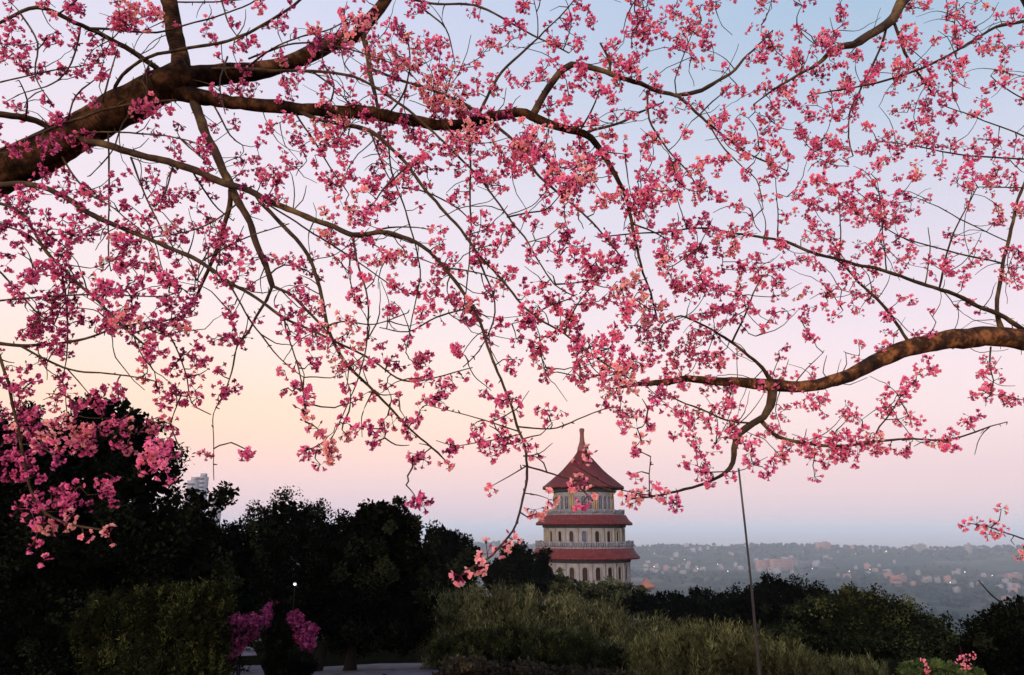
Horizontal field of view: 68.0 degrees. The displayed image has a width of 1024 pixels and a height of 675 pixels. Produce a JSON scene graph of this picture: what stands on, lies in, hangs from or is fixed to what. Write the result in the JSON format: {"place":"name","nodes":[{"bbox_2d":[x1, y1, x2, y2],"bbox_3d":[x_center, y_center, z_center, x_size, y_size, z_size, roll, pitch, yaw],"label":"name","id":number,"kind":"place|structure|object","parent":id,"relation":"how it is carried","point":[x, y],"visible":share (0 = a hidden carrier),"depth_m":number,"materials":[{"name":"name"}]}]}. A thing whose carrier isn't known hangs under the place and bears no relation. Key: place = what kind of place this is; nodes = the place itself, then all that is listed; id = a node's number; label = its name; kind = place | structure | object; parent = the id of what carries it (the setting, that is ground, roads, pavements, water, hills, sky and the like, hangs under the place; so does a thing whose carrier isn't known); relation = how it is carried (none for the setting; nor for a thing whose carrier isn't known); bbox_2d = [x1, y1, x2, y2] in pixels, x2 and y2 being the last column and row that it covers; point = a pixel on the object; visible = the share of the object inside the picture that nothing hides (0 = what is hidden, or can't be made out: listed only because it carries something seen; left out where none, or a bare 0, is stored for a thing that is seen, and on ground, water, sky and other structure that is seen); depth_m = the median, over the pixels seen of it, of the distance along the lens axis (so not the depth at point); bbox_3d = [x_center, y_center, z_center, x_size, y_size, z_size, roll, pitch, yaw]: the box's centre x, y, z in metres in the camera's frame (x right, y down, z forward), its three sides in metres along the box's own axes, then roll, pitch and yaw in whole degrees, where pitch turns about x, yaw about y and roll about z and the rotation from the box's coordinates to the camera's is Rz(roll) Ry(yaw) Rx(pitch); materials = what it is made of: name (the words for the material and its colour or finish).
{"place":"outdoors","nodes":[
{"label":"outdoors","id":0,"kind":"place"},
{"bbox_2d":[231,645,438,674],"bbox_3d":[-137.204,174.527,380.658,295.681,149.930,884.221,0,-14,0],"label":"path","id":1,"kind":"structure","parent":0,"point":[392,669],"depth_m":16.32,"materials":[{"name":"grey concrete"}]},
{"bbox_2d":[0,0,1023,530],"label":"sky","id":2,"kind":"structure","parent":0,"point":[932,489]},
{"bbox_2d":[229,542,1023,674],"bbox_3d":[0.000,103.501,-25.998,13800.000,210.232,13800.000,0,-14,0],"label":"ground","id":3,"kind":"structure","parent":0,"point":[998,565],"depth_m":2900.62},
{"bbox_2d":[0,393,251,671],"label":"broadleaf tree","id":4,"kind":"object","parent":3,"relation":"on","point":[165,539],"visible":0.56,"depth_m":13.05,"materials":[{"name":"green plant"}]},
{"bbox_2d":[65,574,240,674],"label":"shrub","id":5,"kind":"object","parent":3,"relation":"on","point":[172,629],"visible":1,"depth_m":10.28,"materials":[{"name":"green plant"}]},
{"bbox_2d":[185,477,198,501],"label":"tower block","id":6,"kind":"structure","parent":3,"relation":"on","point":[194,482],"depth_m":880.74,"materials":[{"name":"grey concrete"}]},
{"bbox_2d":[198,473,208,512],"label":"tower block","id":7,"kind":"structure","parent":3,"relation":"on","point":[203,479],"depth_m":910.75,"materials":[{"name":"grey concrete"}]},
{"bbox_2d":[211,500,220,524],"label":"tower block","id":8,"kind":"structure","parent":3,"relation":"on","point":[219,516],"depth_m":835.26,"materials":[{"name":"grey"}]},
{"bbox_2d":[205,519,266,634],"bbox_3d":[-7.505,6.130,18.072,3.040,3.616,2.517,0,-14,0],"label":"broadleaf tree","id":9,"kind":"object","parent":3,"relation":"on","point":[245,555],"visible":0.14,"depth_m":18.21,"materials":[{"name":"green plant"}]},
{"bbox_2d":[226,602,279,674],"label":"azalea bush","id":10,"kind":"object","parent":3,"relation":"on","point":[243,622],"visible":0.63,"depth_m":14.87,"materials":[{"name":"purple plant"}]},
{"bbox_2d":[260,598,319,674],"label":"shrub","id":11,"kind":"object","parent":3,"relation":"on","point":[280,658],"visible":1,"depth_m":13.89,"materials":[{"name":"green plant"}]},
{"bbox_2d":[290,582,295,651],"bbox_3d":[-4.502,5.983,15.510,0.080,1.880,0.081,0,-14,0],"label":"park lamp","id":12,"kind":"object","parent":3,"relation":"on","point":[293,601],"visible":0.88,"depth_m":15.65,"materials":[{"name":"grey metal"}]},
{"bbox_2d":[285,608,320,653],"bbox_3d":[-4.196,6.043,15.018,0.704,1.374,1.208,5,-15,-20],"label":"azalea bush","id":13,"kind":"object","parent":3,"relation":"on","point":[306,636],"visible":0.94,"depth_m":14.77,"materials":[{"name":"purple plant"}]},
{"bbox_2d":[227,485,423,657],"bbox_3d":[-7.431,9.329,28.228,8.012,7.078,13.899,-3,-14,12],"label":"broadleaf tree","id":14,"kind":"object","parent":3,"relation":"on","point":[277,539],"visible":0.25,"depth_m":22.63,"materials":[{"name":"green plant"}]},
{"bbox_2d":[287,495,440,670],"bbox_3d":[-3.250,5.442,16.727,3.380,3.879,2.388,0,-14,0],"label":"broadleaf tree","id":15,"kind":"object","parent":3,"relation":"on","point":[366,581],"visible":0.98,"depth_m":16.22,"materials":[{"name":"green plant"}]},
{"bbox_2d":[0,0,794,586],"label":"cherry tree","id":16,"kind":"object","parent":3,"relation":"on","point":[54,146],"visible":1,"depth_m":2.92,"materials":[{"name":"pink plant"}]},
{"bbox_2d":[421,519,484,598],"bbox_3d":[-3.454,12.239,38.138,4.489,6.079,3.389,-6,-15,21],"label":"broadleaf tree","id":17,"kind":"object","parent":3,"relation":"on","point":[454,551],"visible":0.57,"depth_m":37.56,"materials":[{"name":"green plant"}]},
{"bbox_2d":[480,539,556,601],"bbox_3d":[0.409,18.938,57.007,6.027,7.437,4.573,0,-14,0],"label":"broadleaf tree","id":18,"kind":"object","parent":3,"relation":"on","point":[518,564],"visible":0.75,"depth_m":56.53,"materials":[{"name":"green plant"}]},
{"bbox_2d":[427,620,635,674],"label":"shrub","id":19,"kind":"object","parent":3,"relation":"on","point":[509,644],"visible":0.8,"depth_m":14.54,"materials":[{"name":"green plant"}]},
{"bbox_2d":[432,652,635,674],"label":"shrub","id":20,"kind":"object","parent":3,"relation":"on","point":[457,664],"visible":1,"depth_m":13.45,"materials":[{"name":"green plant"}]},
{"bbox_2d":[416,579,713,669],"bbox_3d":[1.012,6.545,16.089,6.788,2.682,3.096,-5,-15,20],"label":"hedge","id":21,"kind":"object","parent":3,"relation":"on","point":[462,611],"visible":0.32,"depth_m":16.42,"materials":[{"name":"green plant"}]},
{"bbox_2d":[534,428,639,604],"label":"temple tower","id":22,"kind":"structure","parent":3,"relation":"on","point":[591,544],"depth_m":101.83,"materials":[{"name":"paint"}]},
{"bbox_2d":[549,531,552,543],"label":"window","id":23,"kind":"structure","parent":22,"relation":"in","point":[551,532],"depth_m":103.76,"materials":[{"name":"brown glass"}]},
{"bbox_2d":[557,531,562,543],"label":"window","id":24,"kind":"structure","parent":22,"relation":"in","point":[559,535],"depth_m":102.44,"materials":[{"name":"brown glass"}]},
{"bbox_2d":[559,495,563,509],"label":"window","id":25,"kind":"structure","parent":22,"relation":"in","point":[561,504],"depth_m":104.93,"materials":[{"name":"grey glass"}]},
{"bbox_2d":[564,495,568,509],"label":"window","id":26,"kind":"structure","parent":22,"relation":"in","point":[566,498],"depth_m":104.32,"materials":[{"name":"grey glass"}]},
{"bbox_2d":[569,531,573,543],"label":"window","id":27,"kind":"structure","parent":22,"relation":"in","point":[571,534],"depth_m":101.50,"materials":[{"name":"brown glass"}]},
{"bbox_2d":[569,567,574,579],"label":"window","id":28,"kind":"structure","parent":22,"relation":"in","point":[571,569],"depth_m":99.83,"materials":[{"name":"brown glass"}]},
{"bbox_2d":[574,495,579,504],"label":"window","id":29,"kind":"structure","parent":22,"relation":"in","point":[577,496],"depth_m":103.73,"materials":[{"name":"grey glass"}]},
{"bbox_2d":[580,495,585,507],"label":"window","id":30,"kind":"structure","parent":22,"relation":"in","point":[582,497],"depth_m":103.54,"materials":[{"name":"grey glass"}]},
{"bbox_2d":[581,530,586,544],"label":"window","id":31,"kind":"structure","parent":22,"relation":"in","point":[583,534],"depth_m":101.06,"materials":[{"name":"grey glass"}]},
{"bbox_2d":[582,567,588,580],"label":"window","id":32,"kind":"structure","parent":22,"relation":"in","point":[584,570],"depth_m":99.42,"materials":[{"name":"brown glass"}]},
{"bbox_2d":[587,495,592,508],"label":"window","id":33,"kind":"structure","parent":22,"relation":"in","point":[589,498],"depth_m":103.45,"materials":[{"name":"grey glass"}]},
{"bbox_2d":[594,531,599,543],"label":"window","id":34,"kind":"structure","parent":22,"relation":"in","point":[596,534],"depth_m":101.18,"materials":[{"name":"brown glass"}]},
{"bbox_2d":[595,567,601,580],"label":"window","id":35,"kind":"structure","parent":22,"relation":"in","point":[598,574],"depth_m":99.49,"materials":[{"name":"brown glass"}]},
{"bbox_2d":[598,495,602,509],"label":"window","id":36,"kind":"structure","parent":22,"relation":"in","point":[600,499],"depth_m":103.90,"materials":[{"name":"grey glass"}]},
{"bbox_2d":[603,495,607,509],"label":"window","id":37,"kind":"structure","parent":22,"relation":"in","point":[605,500],"depth_m":104.42,"materials":[{"name":"grey glass"}]},
{"bbox_2d":[606,531,610,541],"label":"window","id":38,"kind":"structure","parent":22,"relation":"in","point":[608,534],"depth_m":101.82,"materials":[{"name":"brown glass"}]},
{"bbox_2d":[607,495,610,509],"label":"window","id":39,"kind":"structure","parent":22,"relation":"in","point":[609,498],"depth_m":105.07,"materials":[{"name":"grey glass"}]},
{"bbox_2d":[607,566,612,579],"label":"window","id":40,"kind":"structure","parent":22,"relation":"in","point":[609,570],"depth_m":100.10,"materials":[{"name":"brown glass"}]},
{"bbox_2d":[615,531,619,543],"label":"window","id":41,"kind":"structure","parent":22,"relation":"in","point":[617,532],"depth_m":102.85,"materials":[{"name":"brown glass"}]},
{"bbox_2d":[617,566,621,579],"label":"window","id":42,"kind":"structure","parent":22,"relation":"in","point":[619,569],"depth_m":101.04,"materials":[{"name":"brown glass"}]},
{"bbox_2d":[625,566,627,579],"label":"window","id":43,"kind":"structure","parent":22,"relation":"in","point":[626,568],"depth_m":102.45,"materials":[{"name":"brown glass"}]},
{"bbox_2d":[543,568,654,622],"bbox_3d":[6.539,20.760,58.946,10.072,5.402,6.547,0,-14,0],"label":"shrub","id":44,"kind":"object","parent":3,"relation":"on","point":[589,590],"visible":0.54,"depth_m":58.20,"materials":[{"name":"green plant"}]},
{"bbox_2d":[637,578,655,594],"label":"pavilion","id":45,"kind":"structure","parent":3,"relation":"on","point":[647,583],"depth_m":98.29,"materials":[{"name":"tile"}]},
{"bbox_2d":[293,540,1023,634],"bbox_3d":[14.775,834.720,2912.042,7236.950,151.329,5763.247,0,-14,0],"label":"woods","id":46,"kind":"object","parent":3,"relation":"on","point":[959,552],"visible":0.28,"depth_m":2744.18,"materials":[{"name":"green plant"}]},
{"bbox_2d":[621,585,730,635],"bbox_3d":[11.085,18.273,48.893,8.492,4.408,4.844,0,-14,0],"label":"broadleaf tree","id":47,"kind":"object","parent":3,"relation":"on","point":[697,603],"visible":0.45,"depth_m":48.49,"materials":[{"name":"green plant"}]},
{"bbox_2d":[738,468,760,674],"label":"prop pole","id":48,"kind":"object","parent":3,"relation":"on","point":[753,612],"visible":1,"depth_m":2.76,"materials":[{"name":"metal"}]},
{"bbox_2d":[619,613,892,674],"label":"hedge","id":49,"kind":"object","parent":3,"relation":"on","point":[705,652],"visible":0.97,"depth_m":13.51,"materials":[{"name":"green plant"}]},
{"bbox_2d":[754,558,768,570],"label":"apartment block","id":50,"kind":"structure","parent":3,"relation":"on","point":[763,564],"depth_m":3026.21,"materials":[{"name":"grey concrete"}]},
{"bbox_2d":[712,568,836,641],"bbox_3d":[13.286,13.856,37.785,6.478,4.470,4.288,0,-14,0],"label":"broadleaf tree","id":51,"kind":"object","parent":3,"relation":"on","point":[769,600],"visible":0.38,"depth_m":37.27,"materials":[{"name":"green plant"}]},
{"bbox_2d":[773,567,780,573],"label":"apartment block","id":52,"kind":"structure","parent":3,"relation":"on","point":[776,570],"depth_m":2839.22,"materials":[{"name":"white concrete"}]},
{"bbox_2d":[768,557,793,571],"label":"apartment block","id":53,"kind":"structure","parent":3,"relation":"on","point":[784,563],"depth_m":2987.83,"materials":[{"name":"grey concrete"}]},
{"bbox_2d":[574,0,1023,561],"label":"cherry tree","id":54,"kind":"object","parent":3,"relation":"on","point":[1000,336],"visible":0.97,"depth_m":3.61,"materials":[{"name":"pink plant"}]},
{"bbox_2d":[812,561,818,566],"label":"apartment block","id":55,"kind":"structure","parent":3,"relation":"on","point":[815,564],"depth_m":3327.92,"materials":[{"name":"white concrete"}]},
{"bbox_2d":[814,541,830,548],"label":"apartment block","id":56,"kind":"structure","parent":3,"relation":"on","point":[825,544],"depth_m":4022.71,"materials":[{"name":"grey"}]},
{"bbox_2d":[762,581,964,662],"bbox_3d":[11.219,9.735,24.406,6.822,3.689,4.491,0,-14,0],"label":"broadleaf tree","id":57,"kind":"object","parent":3,"relation":"on","point":[847,621],"visible":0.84,"depth_m":23.78,"materials":[{"name":"green plant"}]},
{"bbox_2d":[864,562,868,568],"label":"apartment block","id":58,"kind":"structure","parent":3,"relation":"on","point":[866,565],"depth_m":2987.44,"materials":[{"name":"beige concrete"}]},
{"bbox_2d":[883,571,892,578],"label":"apartment block","id":59,"kind":"structure","parent":3,"relation":"on","point":[887,573],"depth_m":2510.68,"materials":[{"name":"beige concrete"}]},
{"bbox_2d":[889,575,901,585],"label":"house","id":60,"kind":"structure","parent":3,"relation":"on","point":[896,580],"depth_m":2174.88,"materials":[{"name":"grey"}]},
{"bbox_2d":[899,573,906,582],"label":"apartment block","id":61,"kind":"structure","parent":3,"relation":"on","point":[903,576],"depth_m":2225.72,"materials":[{"name":"grey"}]},
{"bbox_2d":[911,543,926,551],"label":"apartment block","id":62,"kind":"structure","parent":3,"relation":"on","point":[919,547],"depth_m":3847.11,"materials":[{"name":"grey"}]},
{"bbox_2d":[922,576,931,581],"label":"apartment block","id":63,"kind":"structure","parent":3,"relation":"on","point":[929,578],"depth_m":2248.11,"materials":[{"name":"white concrete"}]},
{"bbox_2d":[934,577,940,582],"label":"apartment block","id":64,"kind":"structure","parent":3,"relation":"on","point":[937,579],"depth_m":2203.18,"materials":[{"name":"white concrete"}]},
{"bbox_2d":[895,645,986,674],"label":"shrub","id":65,"kind":"object","parent":3,"relation":"on","point":[930,666],"visible":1,"depth_m":8.74,"materials":[{"name":"green plant"}]},
{"bbox_2d":[943,575,950,583],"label":"apartment block","id":66,"kind":"structure","parent":3,"relation":"on","point":[947,577],"depth_m":2182.15,"materials":[{"name":"beige concrete"}]},
{"bbox_2d":[947,580,956,583],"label":"apartment block","id":67,"kind":"structure","parent":3,"relation":"on","point":[953,581],"depth_m":2165.32,"materials":[{"name":"white concrete"}]},
{"bbox_2d":[951,570,960,574],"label":"apartment block","id":68,"kind":"structure","parent":3,"relation":"on","point":[958,572],"depth_m":2685.16,"materials":[{"name":"white concrete"}]},
{"bbox_2d":[952,586,960,592],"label":"apartment block","id":69,"kind":"structure","parent":3,"relation":"on","point":[956,589],"depth_m":1986.77,"materials":[{"name":"grey concrete"}]},
{"bbox_2d":[964,543,972,553],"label":"apartment block","id":70,"kind":"structure","parent":3,"relation":"on","point":[968,547],"depth_m":3736.10,"materials":[{"name":"grey concrete"}]},
{"bbox_2d":[941,580,1023,674],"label":"broadleaf tree","id":71,"kind":"object","parent":3,"relation":"on","point":[994,641],"visible":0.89,"depth_m":13.78,"materials":[{"name":"green plant"}]},
{"bbox_2d":[1001,578,1008,584],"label":"apartment block","id":72,"kind":"structure","parent":3,"relation":"on","point":[1006,580],"depth_m":2224.11,"materials":[{"name":"white concrete"}]},
{"bbox_2d":[1007,582,1012,588],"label":"apartment block","id":73,"kind":"structure","parent":3,"relation":"on","point":[1009,584],"depth_m":2035.53,"materials":[{"name":"grey concrete"}]},
{"bbox_2d":[1005,572,1022,579],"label":"apartment block","id":74,"kind":"structure","parent":3,"relation":"on","point":[1018,575],"depth_m":2522.46,"materials":[{"name":"grey concrete"}]},
{"bbox_2d":[255,530,1023,548],"bbox_3d":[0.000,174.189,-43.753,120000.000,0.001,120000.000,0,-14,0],"label":"sea","id":75,"kind":"structure","parent":0,"point":[900,539],"depth_m":14827.80,"materials":[{"name":"blue liquid"}]}
]}

